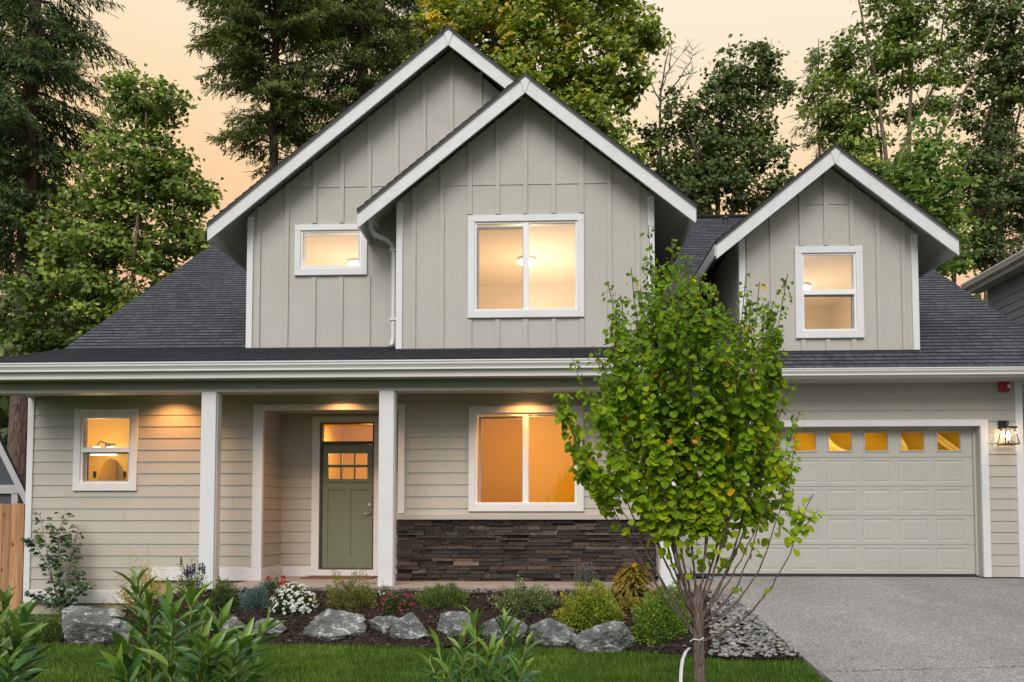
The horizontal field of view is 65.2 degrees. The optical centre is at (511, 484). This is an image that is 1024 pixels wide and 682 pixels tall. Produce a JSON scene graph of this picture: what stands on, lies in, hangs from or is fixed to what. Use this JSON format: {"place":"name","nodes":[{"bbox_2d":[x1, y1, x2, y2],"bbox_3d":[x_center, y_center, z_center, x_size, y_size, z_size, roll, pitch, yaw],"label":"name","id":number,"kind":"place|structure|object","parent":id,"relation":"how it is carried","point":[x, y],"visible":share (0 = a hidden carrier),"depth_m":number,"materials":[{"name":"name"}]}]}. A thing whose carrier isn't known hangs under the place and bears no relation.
{"place":"outdoors","nodes":[
{"label":"outdoors","id":0,"kind":"place"},
{"bbox_2d":[6,576,824,681],"bbox_3d":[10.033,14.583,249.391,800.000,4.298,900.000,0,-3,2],"label":"ground","id":1,"kind":"structure","parent":0,"point":[449,647],"depth_m":7.89,"materials":[{"name":"green plant"}]},
{"bbox_2d":[0,434,25,503],"bbox_3d":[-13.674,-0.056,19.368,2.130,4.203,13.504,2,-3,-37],"label":"neighbour house","id":2,"kind":"structure","parent":1,"relation":"on","point":[12,488],"depth_m":14.84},
{"bbox_2d":[0,503,26,612],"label":"cedar fence","id":3,"kind":"object","parent":1,"relation":"on","point":[12,524],"visible":0.54,"depth_m":12.33,"materials":[{"name":"brown wood"}]},
{"bbox_2d":[0,6,52,307],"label":"fir tree","id":4,"kind":"object","parent":1,"relation":"on","point":[1,40],"visible":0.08,"depth_m":29.01,"materials":[{"name":"green plant"}]},
{"bbox_2d":[0,584,59,681],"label":"laurel shrub","id":5,"kind":"object","parent":1,"relation":"on","point":[17,664],"visible":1,"depth_m":2.70,"materials":[{"name":"green plant"}]},
{"bbox_2d":[1,176,90,351],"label":"fir tree","id":6,"kind":"object","parent":1,"relation":"on","point":[46,207],"visible":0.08,"depth_m":32.04,"materials":[{"name":"green plant"}]},
{"bbox_2d":[20,511,95,614],"bbox_3d":[-6.630,1.151,11.750,1.154,1.552,0.465,0,-3,2],"label":"camellia","id":7,"kind":"object","parent":1,"relation":"on","point":[56,566],"visible":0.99,"depth_m":11.73,"materials":[{"name":"green plant"}]},
{"bbox_2d":[0,0,135,503],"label":"fir tree","id":8,"kind":"object","parent":1,"relation":"on","point":[36,61],"visible":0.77,"depth_m":24.80,"materials":[{"name":"green plant"}]},
{"bbox_2d":[0,58,227,357],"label":"maple tree","id":9,"kind":"object","parent":1,"relation":"on","point":[111,242],"visible":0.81,"depth_m":23.30,"materials":[{"name":"green plant"}]},
{"bbox_2d":[97,568,287,681],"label":"laurel shrub","id":10,"kind":"object","parent":1,"relation":"on","point":[197,668],"visible":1,"depth_m":2.80,"materials":[{"name":"green plant"}]},
{"bbox_2d":[178,0,382,179],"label":"fir tree","id":11,"kind":"object","parent":1,"relation":"on","point":[239,32],"visible":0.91,"depth_m":30.49,"materials":[{"name":"green plant"}]},
{"bbox_2d":[280,0,429,130],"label":"fir tree","id":12,"kind":"object","parent":1,"relation":"on","point":[363,80],"visible":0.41,"depth_m":31.99,"materials":[{"name":"green plant"}]},
{"bbox_2d":[9,587,793,660],"bbox_3d":[-3.088,1.609,9.257,12.080,0.504,3.180,0,-3,2],"label":"garden bed","id":13,"kind":"object","parent":1,"relation":"on","point":[374,614],"visible":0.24,"depth_m":9.77,"materials":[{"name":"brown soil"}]},
{"bbox_2d":[0,614,18,642],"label":"shrub","id":14,"kind":"object","parent":13,"relation":"on","point":[9,623],"visible":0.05,"depth_m":9.21,"materials":[{"name":"green plant"}]},
{"bbox_2d":[36,607,64,644],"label":"shrub","id":15,"kind":"object","parent":13,"relation":"on","point":[53,625],"visible":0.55,"depth_m":9.34,"materials":[{"name":"green plant"}]},
{"bbox_2d":[61,605,125,645],"bbox_3d":[-4.867,1.710,9.323,0.688,0.610,0.505,1,-3,-20],"label":"boulder","id":16,"kind":"object","parent":13,"relation":"on","point":[83,624],"visible":0.81,"depth_m":9.16,"materials":[{"name":"grey stone"}]},
{"bbox_2d":[108,620,136,644],"bbox_3d":[-4.542,1.763,9.300,0.373,0.400,0.238,0,-3,2],"label":"boulder","id":17,"kind":"object","parent":13,"relation":"on","point":[122,630],"visible":0.36,"depth_m":9.23,"materials":[{"name":"grey stone"}]},
{"bbox_2d":[101,543,178,609],"bbox_3d":[-4.937,1.252,10.837,1.108,0.921,0.818,0,-3,2],"label":"shrub","id":18,"kind":"object","parent":13,"relation":"on","point":[128,600],"visible":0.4,"depth_m":10.77,"materials":[{"name":"green plant"}]},
{"bbox_2d":[172,551,206,599],"bbox_3d":[-4.253,1.234,10.542,0.460,0.711,0.469,1,-3,-24],"label":"flowering plant","id":19,"kind":"object","parent":13,"relation":"on","point":[187,575],"visible":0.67,"depth_m":10.53,"materials":[{"name":"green plant"}]},
{"bbox_2d":[208,575,240,611],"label":"shrub","id":20,"kind":"object","parent":13,"relation":"on","point":[224,596],"visible":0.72,"depth_m":10.18,"materials":[{"name":"green plant"}]},
{"bbox_2d":[211,616,246,631],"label":"boulder","id":21,"kind":"object","parent":13,"relation":"on","point":[232,621],"visible":0.39,"depth_m":9.52,"materials":[{"name":"grey stone"}]},
{"bbox_2d":[237,584,269,611],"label":"shrub","id":22,"kind":"object","parent":13,"relation":"on","point":[253,597],"visible":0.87,"depth_m":10.15,"materials":[{"name":"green plant"}]},
{"bbox_2d":[259,578,278,591],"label":"shrub","id":23,"kind":"object","parent":13,"relation":"on","point":[265,586],"visible":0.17,"depth_m":10.89,"materials":[{"name":"green plant"}]},
{"bbox_2d":[253,618,286,633],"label":"boulder","id":24,"kind":"object","parent":13,"relation":"on","point":[279,628],"visible":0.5,"depth_m":9.53,"materials":[{"name":"grey stone"}]},
{"bbox_2d":[263,572,287,593],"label":"flowering plant","id":25,"kind":"object","parent":13,"relation":"on","point":[281,582],"visible":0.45,"depth_m":10.71,"materials":[{"name":"red plant"}]},
{"bbox_2d":[267,580,319,616],"bbox_3d":[-2.748,1.449,10.150,0.662,0.471,0.495,0,-3,2],"label":"flowering plant","id":26,"kind":"object","parent":13,"relation":"on","point":[308,600],"visible":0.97,"depth_m":10.04,"materials":[{"name":"white plant"}]},
{"bbox_2d":[303,609,366,640],"bbox_3d":[-2.102,1.701,9.551,0.796,0.428,0.505,0,-3,2],"label":"boulder","id":27,"kind":"object","parent":13,"relation":"on","point":[329,625],"visible":0.89,"depth_m":9.42,"materials":[{"name":"grey stone"}]},
{"bbox_2d":[318,566,383,612],"bbox_3d":[-2.060,1.343,10.269,0.740,0.591,0.791,2,-3,-31],"label":"shrub","id":28,"kind":"object","parent":13,"relation":"on","point":[359,593],"visible":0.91,"depth_m":10.17,"materials":[{"name":"green plant"}]},
{"bbox_2d":[367,616,398,632],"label":"boulder","id":29,"kind":"object","parent":13,"relation":"on","point":[383,624],"visible":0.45,"depth_m":9.52,"materials":[{"name":"grey stone"}]},
{"bbox_2d":[378,582,391,594],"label":"flowering plant","id":30,"kind":"object","parent":13,"relation":"on","point":[385,588],"visible":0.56,"depth_m":10.57,"materials":[{"name":"white plant"}]},
{"bbox_2d":[378,589,415,612],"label":"flowering plant","id":31,"kind":"object","parent":13,"relation":"on","point":[396,599],"visible":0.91,"depth_m":10.05,"materials":[{"name":"green plant"}]},
{"bbox_2d":[390,612,429,638],"bbox_3d":[-1.192,1.719,9.417,0.486,0.431,0.364,0,-3,2],"label":"boulder","id":32,"kind":"object","parent":13,"relation":"on","point":[410,624],"visible":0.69,"depth_m":9.32,"materials":[{"name":"grey stone"}]},
{"bbox_2d":[411,581,472,608],"bbox_3d":[-0.910,1.418,10.274,0.830,0.376,0.639,0,-3,2],"label":"shrub","id":33,"kind":"object","parent":13,"relation":"on","point":[452,595],"visible":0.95,"depth_m":10.15,"materials":[{"name":"green plant"}]},
{"bbox_2d":[436,611,470,636],"bbox_3d":[-0.655,1.696,9.475,0.484,0.387,0.345,0,-3,2],"label":"boulder","id":34,"kind":"object","parent":13,"relation":"on","point":[448,624],"visible":0.56,"depth_m":9.41,"materials":[{"name":"grey stone"}]},
{"bbox_2d":[480,615,527,639],"bbox_3d":[-0.090,1.720,9.368,0.570,0.402,0.286,1,-3,-14],"label":"boulder","id":35,"kind":"object","parent":13,"relation":"on","point":[491,628],"visible":0.35,"depth_m":9.25,"materials":[{"name":"grey stone"}]},
{"bbox_2d":[487,574,561,616],"bbox_3d":[0.158,1.388,10.084,0.961,0.526,0.712,0,-3,2],"label":"shrub","id":36,"kind":"object","parent":13,"relation":"on","point":[529,596],"visible":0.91,"depth_m":9.99,"materials":[{"name":"green plant"}]},
{"bbox_2d":[529,618,575,648],"bbox_3d":[0.473,1.745,9.176,0.554,0.433,0.401,0,-3,2],"label":"boulder","id":37,"kind":"object","parent":13,"relation":"on","point":[552,631],"visible":0.66,"depth_m":9.04,"materials":[{"name":"grey stone"}]},
{"bbox_2d":[552,579,629,631],"bbox_3d":[0.979,1.462,9.677,0.851,0.657,0.824,1,-3,-27],"label":"shrub","id":38,"kind":"object","parent":13,"relation":"on","point":[580,603],"visible":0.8,"depth_m":9.55,"materials":[{"name":"green plant"}]},
{"bbox_2d":[572,621,636,653],"bbox_3d":[1.024,1.726,8.764,0.730,0.461,0.406,0,-3,2],"label":"boulder","id":39,"kind":"object","parent":13,"relation":"on","point":[617,636],"visible":0.83,"depth_m":8.62,"materials":[{"name":"grey stone"}]},
{"bbox_2d":[615,589,643,611],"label":"shrub","id":40,"kind":"object","parent":13,"relation":"on","point":[631,602],"visible":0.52,"depth_m":9.87,"materials":[{"name":"yellow plant"}]},
{"bbox_2d":[609,564,655,600],"bbox_3d":[1.527,1.302,10.246,0.758,0.573,0.528,0,-3,2],"label":"dwarf spruce","id":41,"kind":"object","parent":13,"relation":"on","point":[634,580],"visible":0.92,"depth_m":10.17,"materials":[{"name":"yellow plant"}]},
{"bbox_2d":[630,581,691,646],"bbox_3d":[1.631,1.429,8.880,0.768,0.720,0.587,0,-3,2],"label":"shrub","id":42,"kind":"object","parent":13,"relation":"on","point":[655,607],"visible":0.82,"depth_m":8.78,"materials":[{"name":"green plant"}]},
{"bbox_2d":[706,591,802,657],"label":"river pebbles","id":43,"kind":"object","parent":13,"relation":"on","point":[754,637],"visible":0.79,"depth_m":8.40,"materials":[{"name":"grey gravel"}]},
{"bbox_2d":[375,0,456,74],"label":"fir tree","id":44,"kind":"object","parent":1,"relation":"on","point":[407,5],"visible":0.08,"depth_m":35.51,"materials":[{"name":"green plant"}]},
{"bbox_2d":[415,606,543,681],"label":"laurel shrub","id":45,"kind":"object","parent":1,"relation":"on","point":[519,674],"visible":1,"depth_m":3.23,"materials":[{"name":"green plant"}]},
{"bbox_2d":[0,294,983,446],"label":"wood","id":46,"kind":"object","parent":1,"relation":"on","point":[4,409],"depth_m":43.05,"materials":[{"name":"green wood"}]},
{"bbox_2d":[0,26,1023,613],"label":"house","id":47,"kind":"structure","parent":1,"relation":"on","point":[266,384],"depth_m":12.23,"materials":[{"name":"paint"}]},
{"bbox_2d":[90,441,116,455],"bbox_3d":[-6.674,-0.596,13.101,0.420,0.237,0.218,0,-3,2],"label":"vanity lamp","id":48,"kind":"object","parent":47,"relation":"attached to","point":[107,444],"visible":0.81,"depth_m":13.11,"materials":[{"name":"white metal"}]},
{"bbox_2d":[72,409,138,490],"bbox_3d":[-6.175,-0.522,12.222,0.987,1.243,0.145,0,-3,2],"label":"window","id":49,"kind":"structure","parent":47,"relation":"in","point":[81,452],"depth_m":12.17,"materials":[{"name":"paint"}]},
{"bbox_2d":[98,459,122,480],"bbox_3d":[-6.693,0.045,13.351,0.420,0.950,0.020,0,-3,2],"label":"vanity mirror","id":50,"kind":"object","parent":47,"relation":"attached to","point":[111,470],"visible":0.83,"depth_m":13.35,"materials":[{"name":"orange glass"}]},
{"bbox_2d":[294,224,367,275],"bbox_3d":[-2.867,-3.716,12.738,1.161,0.815,0.145,0,-3,2],"label":"window","id":51,"kind":"structure","parent":47,"relation":"in","point":[308,230],"depth_m":12.68,"materials":[{"name":"paint"}]},
{"bbox_2d":[319,422,373,569],"bbox_3d":[-2.675,0.189,13.033,0.890,2.398,0.160,0,-3,2],"label":"door frame","id":52,"kind":"structure","parent":47,"relation":"in","point":[322,442],"depth_m":13.00,"materials":[{"name":"white paint"}]},
{"bbox_2d":[322,445,372,567],"bbox_3d":[-2.676,0.352,12.999,0.828,1.997,0.103,0,-3,2],"label":"front door","id":53,"kind":"structure","parent":47,"relation":"in","point":[346,503],"depth_m":13.01,"materials":[{"name":"green paint"}]},
{"bbox_2d":[348,258,357,264],"bbox_3d":[-2.792,-3.935,14.321,0.300,0.130,0.300,0,-3,2],"label":"ceiling lamp","id":54,"kind":"object","parent":47,"relation":"attached to","point":[352,261],"visible":0.41,"depth_m":14.20,"materials":[{"name":"white plastic"}]},
{"bbox_2d":[468,406,583,510],"bbox_3d":[0.209,-0.383,11.959,1.709,1.569,0.145,0,-3,2],"label":"window","id":55,"kind":"structure","parent":47,"relation":"in","point":[513,412],"depth_m":11.91,"materials":[{"name":"paint"}]},
{"bbox_2d":[468,214,583,318],"bbox_3d":[0.213,-3.311,12.195,1.762,1.579,0.145,0,-3,2],"label":"window","id":56,"kind":"structure","parent":47,"relation":"in","point":[476,223],"depth_m":12.14,"materials":[{"name":"paint"}]},
{"bbox_2d":[517,256,536,266],"bbox_3d":[0.267,-3.941,14.198,0.340,0.130,0.340,0,-3,2],"label":"ceiling lamp","id":57,"kind":"object","parent":47,"relation":"attached to","point":[532,260],"visible":0.58,"depth_m":14.11,"materials":[{"name":"white glass"}]},
{"bbox_2d":[804,283,810,289],"bbox_3d":[5.032,-3.395,13.881,0.300,0.130,0.300,0,-3,2],"label":"ceiling lamp","id":58,"kind":"object","parent":47,"relation":"attached to","point":[807,286],"visible":0.27,"depth_m":13.76,"materials":[{"name":"white plastic"}]},
{"bbox_2d":[677,430,975,576],"bbox_3d":[4.804,0.279,12.336,4.506,2.291,0.062,0,-3,2],"label":"garage door","id":59,"kind":"structure","parent":47,"relation":"in","point":[894,503],"depth_m":12.29,"materials":[{"name":"paint"}]},
{"bbox_2d":[794,246,864,338],"bbox_3d":[4.872,-2.951,12.341,1.029,1.426,0.145,0,-3,2],"label":"window","id":60,"kind":"structure","parent":47,"relation":"in","point":[856,292],"depth_m":12.29,"materials":[{"name":"paint"}]},
{"bbox_2d":[995,382,1009,393],"bbox_3d":[7.420,-1.470,12.078,0.190,0.185,0.106,0,-3,2],"label":"fire alarm","id":61,"kind":"object","parent":47,"relation":"attached to","point":[1002,388],"visible":1,"depth_m":12.05,"materials":[{"name":"paint"}]},
{"bbox_2d":[997,420,1019,445],"bbox_3d":[7.408,-0.779,11.969,0.224,0.381,0.260,0,-3,2],"label":"wall lantern","id":62,"kind":"object","parent":47,"relation":"attached to","point":[1012,435],"depth_m":11.94,"materials":[{"name":"glass"}]},
{"bbox_2d":[402,0,675,164],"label":"maple tree","id":63,"kind":"object","parent":1,"relation":"on","point":[596,91],"visible":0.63,"depth_m":26.03,"materials":[{"name":"green plant"}]},
{"bbox_2d":[550,225,824,681],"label":"young tree","id":64,"kind":"object","parent":1,"relation":"on","point":[660,429],"visible":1,"depth_m":3.87,"materials":[{"name":"green plant"}]},
{"bbox_2d":[679,648,689,681],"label":"plant tag","id":65,"kind":"object","parent":64,"relation":"hanging from","point":[681,665],"visible":1,"depth_m":3.90,"materials":[{"name":"white plastic"}]},
{"bbox_2d":[634,34,802,214],"bbox_3d":[6.841,-6.695,28.049,7.236,18.076,3.907,0,-3,2],"label":"maple tree","id":66,"kind":"object","parent":1,"relation":"on","point":[690,181],"visible":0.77,"depth_m":27.85,"materials":[{"name":"green plant"}]},
{"bbox_2d":[784,39,840,164],"bbox_3d":[14.034,-8.833,35.998,2.866,22.989,2.949,-2,-3,38],"label":"tree","id":67,"kind":"object","parent":1,"relation":"on","point":[812,141],"visible":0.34,"depth_m":36.31,"materials":[{"name":"green plant"}]},
{"bbox_2d":[784,0,998,221],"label":"maple tree","id":68,"kind":"object","parent":1,"relation":"on","point":[903,22],"visible":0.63,"depth_m":26.76,"materials":[{"name":"green plant"}]},
{"bbox_2d":[873,102,996,278],"bbox_3d":[11.173,-4.051,21.757,3.244,12.208,3.265,0,-3,2],"label":"maple tree","id":69,"kind":"object","parent":1,"relation":"on","point":[915,184],"visible":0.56,"depth_m":21.56,"materials":[{"name":"green plant"}]},
{"bbox_2d":[917,0,1023,304],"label":"maple tree","id":70,"kind":"object","parent":1,"relation":"on","point":[1005,87],"visible":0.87,"depth_m":28.66,"materials":[{"name":"green plant"}]},
{"bbox_2d":[960,97,1023,273],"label":"fir tree","id":71,"kind":"object","parent":1,"relation":"on","point":[1012,231],"visible":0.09,"depth_m":32.70,"materials":[{"name":"green plant"}]},
{"bbox_2d":[961,249,1023,434],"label":"neighbour house","id":72,"kind":"structure","parent":1,"relation":"on","point":[1002,282],"depth_m":16.53,"materials":[{"name":"grey"}]},
{"bbox_2d":[229,576,730,593],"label":"porch floor","id":73,"kind":"structure","parent":0,"point":[321,584],"depth_m":11.23,"materials":[{"name":"concrete"}]},
{"bbox_2d":[301,575,377,578],"bbox_3d":[-2.693,1.453,12.544,1.100,0.018,0.500,0,-3,2],"label":"door mat","id":74,"kind":"object","parent":73,"relation":"on","point":[328,577],"depth_m":12.34,"materials":[{"name":"brown fabric"}]},
{"bbox_2d":[0,0,1023,335],"label":"sky","id":75,"kind":"structure","parent":0,"point":[155,33],"materials":[{"name":"orange"}]},
{"bbox_2d":[573,562,598,585],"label":"flowering plant","id":76,"kind":"object","parent":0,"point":[586,576],"visible":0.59,"depth_m":10.98,"materials":[{"name":"grey plant"}]},
{"bbox_2d":[645,40,703,170],"bbox_3d":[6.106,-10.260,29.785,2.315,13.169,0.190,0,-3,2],"label":"bare tree","id":77,"kind":"object","parent":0,"point":[660,99],"visible":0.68,"depth_m":30.01,"materials":[{"name":"plant"}]},
{"bbox_2d":[705,576,1023,681],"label":"driveway","id":78,"kind":"structure","parent":0,"point":[900,629],"depth_m":9.07,"materials":[{"name":"grey concrete"}]}
]}

